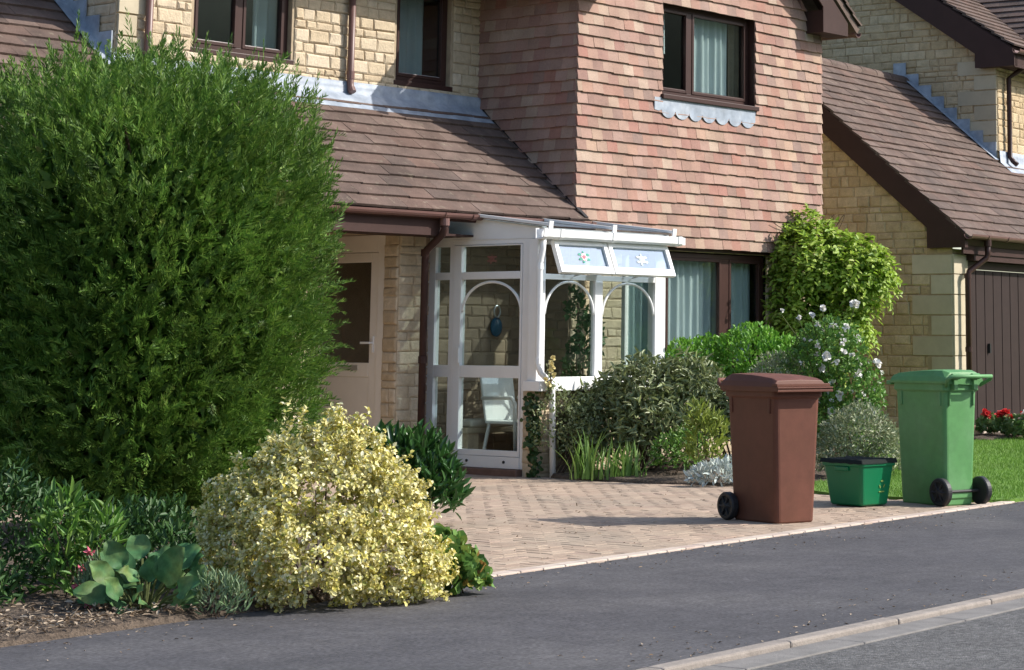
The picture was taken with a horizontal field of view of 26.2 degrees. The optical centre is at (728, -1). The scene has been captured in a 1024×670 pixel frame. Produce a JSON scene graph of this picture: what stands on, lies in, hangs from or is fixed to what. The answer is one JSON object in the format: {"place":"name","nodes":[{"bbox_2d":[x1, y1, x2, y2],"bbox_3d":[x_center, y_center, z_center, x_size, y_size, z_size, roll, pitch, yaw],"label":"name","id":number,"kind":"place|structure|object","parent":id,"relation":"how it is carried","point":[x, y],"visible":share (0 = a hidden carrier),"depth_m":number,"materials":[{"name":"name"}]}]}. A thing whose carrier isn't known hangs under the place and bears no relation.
{"place":"outdoors","nodes":[
{"label":"outdoors","id":0,"kind":"place"},
{"bbox_2d":[0,505,459,646],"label":"planting bed ground","id":1,"kind":"structure","parent":0,"point":[32,634],"depth_m":9.68,"materials":[{"name":"soil"}]},
{"bbox_2d":[0,449,127,607],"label":"shrub","id":2,"kind":"object","parent":1,"relation":"on","point":[19,491],"visible":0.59,"depth_m":10.32,"materials":[{"name":"green plant"}]},
{"bbox_2d":[25,476,128,597],"bbox_3d":[-3.050,2.540,10.169,0.468,0.629,0.358,8,-12,-40],"label":"leafy plant","id":3,"kind":"object","parent":1,"relation":"on","point":[45,519],"visible":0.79,"depth_m":10.15,"materials":[{"name":"green plant"}]},
{"bbox_2d":[71,545,96,608],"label":"pink flower","id":4,"kind":"object","parent":1,"relation":"on","point":[75,585],"visible":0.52,"depth_m":10.01,"materials":[{"name":"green plant"}]},
{"bbox_2d":[72,549,109,606],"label":"lavender","id":5,"kind":"object","parent":1,"relation":"on","point":[87,574],"visible":0.23,"depth_m":9.89,"materials":[{"name":"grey plant"}]},
{"bbox_2d":[26,489,231,581],"bbox_3d":[-2.967,2.744,10.978,1.089,0.492,1.064,-7,-11,38],"label":"shrub","id":6,"kind":"object","parent":1,"relation":"on","point":[158,531],"visible":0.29,"depth_m":11.03,"materials":[{"name":"green plant"}]},
{"bbox_2d":[73,534,207,613],"bbox_3d":[-2.649,2.607,9.840,0.604,0.330,0.566,1,-9,-5],"label":"bergenia","id":7,"kind":"object","parent":1,"relation":"on","point":[116,575],"visible":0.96,"depth_m":9.80,"materials":[{"name":"green plant"}]},
{"bbox_2d":[0,7,355,536],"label":"conifer","id":8,"kind":"object","parent":1,"relation":"on","point":[160,246],"visible":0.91,"depth_m":13.03,"materials":[{"name":"green plant"}]},
{"bbox_2d":[191,564,256,618],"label":"lavender","id":9,"kind":"object","parent":1,"relation":"on","point":[225,582],"visible":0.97,"depth_m":9.75,"materials":[{"name":"green plant"}]},
{"bbox_2d":[188,396,459,612],"bbox_3d":[-1.980,2.424,10.475,1.223,0.999,1.149,-7,-11,38],"label":"shrub","id":10,"kind":"object","parent":1,"relation":"on","point":[369,534],"visible":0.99,"depth_m":10.29,"materials":[{"name":"yellow plant"}]},
{"bbox_2d":[330,418,475,520],"bbox_3d":[-2.223,3.213,14.754,0.998,0.733,0.853,-7,-11,38],"label":"shrub","id":11,"kind":"object","parent":1,"relation":"on","point":[437,462],"visible":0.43,"depth_m":14.59,"materials":[{"name":"green plant"}]},
{"bbox_2d":[406,523,494,594],"bbox_3d":[-1.383,2.773,10.748,0.452,0.360,0.327,-7,-11,38],"label":"cranesbill","id":12,"kind":"object","parent":1,"relation":"on","point":[475,570],"visible":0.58,"depth_m":10.66,"materials":[{"name":"green plant"}]},
{"bbox_2d":[462,418,512,448],"bbox_3d":[-2.328,4.499,22.305,0.270,0.410,1.250,-7,-11,38],"label":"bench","id":13,"kind":"object","parent":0,"point":[472,428],"visible":0.32,"depth_m":21.88,"materials":[{"name":"wood"}]},
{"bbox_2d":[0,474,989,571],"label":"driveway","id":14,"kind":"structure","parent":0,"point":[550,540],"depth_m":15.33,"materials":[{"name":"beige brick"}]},
{"bbox_2d":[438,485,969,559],"bbox_3d":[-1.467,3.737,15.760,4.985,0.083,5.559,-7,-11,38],"label":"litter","id":15,"kind":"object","parent":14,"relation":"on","point":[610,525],"visible":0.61,"depth_m":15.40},
{"bbox_2d":[717,373,832,523],"bbox_3d":[0.294,3.112,15.140,0.488,1.005,0.772,7,-11,-36],"label":"wheelie bin","id":16,"kind":"object","parent":14,"relation":"on","point":[773,422],"visible":1,"depth_m":14.94,"materials":[{"name":"brown plastic"}]},
{"bbox_2d":[820,456,897,505],"bbox_3d":[0.984,3.648,16.484,0.410,0.348,0.444,9,-12,-43],"label":"recycling box","id":17,"kind":"object","parent":14,"relation":"on","point":[858,481],"visible":1,"depth_m":16.36,"materials":[{"name":"plastic"}]},
{"bbox_2d":[886,369,992,506],"bbox_3d":[1.618,3.361,16.737,0.484,1.015,0.765,7,-11,-37],"label":"wheelie bin","id":18,"kind":"object","parent":14,"relation":"on","point":[936,409],"visible":1,"depth_m":16.59,"materials":[{"name":"green plastic"}]},
{"bbox_2d":[0,502,1023,669],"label":"footpath","id":19,"kind":"structure","parent":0,"point":[614,615],"depth_m":9.99,"materials":[{"name":"grey asphalt"}]},
{"bbox_2d":[0,502,1020,665],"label":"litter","id":20,"kind":"object","parent":19,"relation":"on","point":[619,565],"visible":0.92,"depth_m":10.23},
{"bbox_2d":[344,496,1023,576],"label":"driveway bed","id":21,"kind":"object","parent":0,"point":[771,537],"visible":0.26,"depth_m":13.81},
{"bbox_2d":[491,501,1014,576],"bbox_3d":[0.402,3.482,14.102,0.098,0.062,6.594,-5,-11,32],"label":"driveway edging","id":22,"kind":"object","parent":21,"relation":"on","point":[616,557],"visible":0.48,"depth_m":13.43,"materials":[{"name":"beige concrete"}]},
{"bbox_2d":[551,447,852,485],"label":"planting bed ground","id":23,"kind":"structure","parent":0,"point":[658,475],"depth_m":20.09,"materials":[{"name":"soil"}]},
{"bbox_2d":[526,383,611,472],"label":"shrub","id":24,"kind":"object","parent":23,"relation":"on","point":[569,408],"visible":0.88,"depth_m":20.80,"materials":[{"name":"green plant"}]},
{"bbox_2d":[548,429,663,480],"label":"iris","id":25,"kind":"object","parent":23,"relation":"on","point":[587,466],"visible":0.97,"depth_m":20.15,"materials":[{"name":"green plant"}]},
{"bbox_2d":[555,345,730,469],"bbox_3d":[-0.836,3.977,21.014,2.016,1.270,1.297,0,-9,1],"label":"shrub","id":26,"kind":"object","parent":23,"relation":"on","point":[663,408],"visible":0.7,"depth_m":20.90,"materials":[{"name":"green plant"}]},
{"bbox_2d":[649,422,709,474],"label":"leafy plant","id":27,"kind":"object","parent":23,"relation":"on","point":[676,453],"visible":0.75,"depth_m":20.22,"materials":[{"name":"green plant"}]},
{"bbox_2d":[680,396,730,476],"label":"leafy plant","id":28,"kind":"object","parent":23,"relation":"on","point":[707,420],"visible":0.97,"depth_m":19.73,"materials":[{"name":"green plant"}]},
{"bbox_2d":[683,453,732,486],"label":"silver plant","id":29,"kind":"object","parent":23,"relation":"on","point":[724,464],"visible":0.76,"depth_m":19.00,"materials":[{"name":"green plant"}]},
{"bbox_2d":[665,321,826,456],"bbox_3d":[0.132,4.077,22.443,1.854,1.514,1.195,-1,-9,5],"label":"shrub","id":30,"kind":"object","parent":23,"relation":"on","point":[720,344],"visible":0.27,"depth_m":22.42,"materials":[{"name":"green plant"}]},
{"bbox_2d":[747,349,822,432],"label":"shrub","id":31,"kind":"object","parent":23,"relation":"on","point":[769,364],"visible":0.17,"depth_m":21.29,"materials":[{"name":"green plant"}]},
{"bbox_2d":[778,299,888,456],"bbox_3d":[1.048,3.770,21.267,1.035,1.658,0.952,-7,-11,38],"label":"rose bush","id":32,"kind":"object","parent":23,"relation":"on","point":[813,347],"visible":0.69,"depth_m":21.12,"materials":[{"name":"green plant"}]},
{"bbox_2d":[815,400,900,471],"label":"shrub","id":33,"kind":"object","parent":23,"relation":"on","point":[890,437],"visible":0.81,"depth_m":19.67,"materials":[{"name":"green plant"}]},
{"bbox_2d":[691,597,1023,669],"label":"road channel","id":34,"kind":"object","parent":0,"point":[796,653],"visible":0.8,"depth_m":9.30,"materials":[{"name":"concrete"}]},
{"bbox_2d":[753,608,1023,669],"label":"road","id":35,"kind":"structure","parent":0,"point":[994,642],"depth_m":8.96,"materials":[{"name":"grey asphalt"}]},
{"bbox_2d":[814,435,1023,502],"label":"lawn","id":36,"kind":"structure","parent":0,"point":[895,497],"depth_m":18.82,"materials":[{"name":"plant"}]},
{"bbox_2d":[974,432,1016,439],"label":"planting bed ground","id":37,"kind":"structure","parent":0,"point":[993,436],"depth_m":26.32,"materials":[{"name":"soil"}]},
{"bbox_2d":[975,408,1002,433],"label":"geranium","id":38,"kind":"object","parent":37,"relation":"on","point":[984,421],"visible":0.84,"depth_m":26.69,"materials":[{"name":"green plant"}]},
{"bbox_2d":[991,408,1016,435],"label":"geranium","id":39,"kind":"object","parent":37,"relation":"on","point":[1001,416],"visible":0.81,"depth_m":26.48,"materials":[{"name":"green plant"}]},
{"bbox_2d":[1004,411,1023,438],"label":"geranium","id":40,"kind":"object","parent":37,"relation":"on","point":[1009,429],"visible":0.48,"depth_m":26.31,"materials":[{"name":"green plant"}]},
{"bbox_2d":[1011,410,1023,437],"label":"geranium","id":41,"kind":"object","parent":37,"relation":"on","point":[1018,423],"visible":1,"depth_m":26.02,"materials":[{"name":"green plant"}]},
{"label":"garden ground","id":42,"kind":"structure","parent":0,"visible":0},
{"bbox_2d":[0,0,861,487],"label":"house","id":43,"kind":"structure","parent":42,"relation":"on","point":[696,124],"depth_m":23.33,"materials":[{"name":"stone"}]},
{"bbox_2d":[189,0,293,64],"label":"window","id":44,"kind":"structure","parent":43,"relation":"in","point":[250,22],"depth_m":22.05,"materials":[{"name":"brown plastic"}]},
{"bbox_2d":[303,235,385,467],"bbox_3d":[-3.853,3.558,21.781,1.140,2.358,0.118,-7,-11,38],"label":"side door","id":45,"kind":"structure","parent":43,"relation":"in","point":[361,388],"depth_m":21.62,"materials":[{"name":"beige wood"}]},
{"bbox_2d":[393,0,452,91],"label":"window","id":46,"kind":"structure","parent":43,"relation":"in","point":[421,37],"depth_m":23.71,"materials":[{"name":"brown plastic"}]},
{"bbox_2d":[490,305,501,336],"bbox_3d":[-2.412,3.351,22.663,0.035,0.329,0.170,-7,-11,38],"label":"wall ornament","id":47,"kind":"object","parent":43,"relation":"attached to","point":[496,326],"depth_m":22.64,"materials":[{"name":"blue ceramic"}]},
{"bbox_2d":[425,214,684,477],"bbox_3d":[-1.797,3.599,22.082,1.805,2.782,2.165,-7,-11,38],"label":"porch","id":48,"kind":"object","parent":43,"relation":"attached to","point":[608,242],"visible":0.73,"depth_m":21.57,"materials":[{"name":"white plastic"}]},
{"bbox_2d":[450,244,522,456],"bbox_3d":[-2.376,3.444,21.402,0.937,2.046,0.095,-7,-11,38],"label":"door","id":49,"kind":"structure","parent":48,"relation":"in","point":[459,370],"depth_m":21.53,"materials":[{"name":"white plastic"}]},
{"bbox_2d":[480,378,517,450],"bbox_3d":[-2.145,4.188,21.857,0.594,0.893,0.560,-7,-11,38],"label":"chair","id":50,"kind":"object","parent":48,"relation":"on","point":[499,401],"visible":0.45,"depth_m":21.91,"materials":[{"name":"white plastic"}]},
{"bbox_2d":[519,391,543,477],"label":"ivy","id":51,"kind":"object","parent":48,"relation":"attached to","point":[531,457],"visible":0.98,"depth_m":20.79,"materials":[{"name":"green plant"}]},
{"bbox_2d":[543,355,556,399],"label":"climbing plant","id":52,"kind":"object","parent":48,"relation":"attached to","point":[550,369],"visible":1,"depth_m":20.77,"materials":[{"name":"yellow plant"}]},
{"bbox_2d":[568,247,765,373],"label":"window","id":53,"kind":"structure","parent":43,"relation":"in","point":[712,293],"depth_m":24.93,"materials":[{"name":"brown plastic"}]},
{"bbox_2d":[661,4,758,111],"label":"window","id":54,"kind":"structure","parent":43,"relation":"in","point":[705,54],"depth_m":25.49,"materials":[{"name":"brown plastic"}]},
{"bbox_2d":[752,202,906,446],"bbox_3d":[1.169,3.869,25.612,1.794,2.968,1.303,-2,-9,15],"label":"climbing plant","id":55,"kind":"object","parent":43,"relation":"attached to","point":[828,282],"visible":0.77,"depth_m":25.46,"materials":[{"name":"green plant"}]},
{"label":"ground","id":56,"kind":"structure","parent":0,"visible":0},
{"bbox_2d":[636,588,1023,669],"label":"kerb","id":57,"kind":"structure","parent":56,"relation":"on","point":[764,647],"depth_m":9.31,"materials":[{"name":"concrete"}]},
{"bbox_2d":[818,0,1023,447],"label":"house","id":58,"kind":"structure","parent":56,"relation":"on","point":[923,139],"depth_m":28.37,"materials":[{"name":"brick"}]},
{"bbox_2d":[968,261,1023,424],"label":"garage door","id":59,"kind":"structure","parent":58,"relation":"in","point":[997,298],"depth_m":27.99,"materials":[{"name":"brown wood"}]},
{"bbox_3d":[-1.544,4.559,22.350,0.330,0.310,0.330,-7,-11,38],"label":"plant pot","id":60,"kind":"object","parent":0,"visible":0},
{"bbox_2d":[559,284,607,376],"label":"house plant","id":61,"kind":"object","parent":60,"relation":"in","point":[579,337],"visible":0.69,"depth_m":22.50,"materials":[{"name":"green plant"}]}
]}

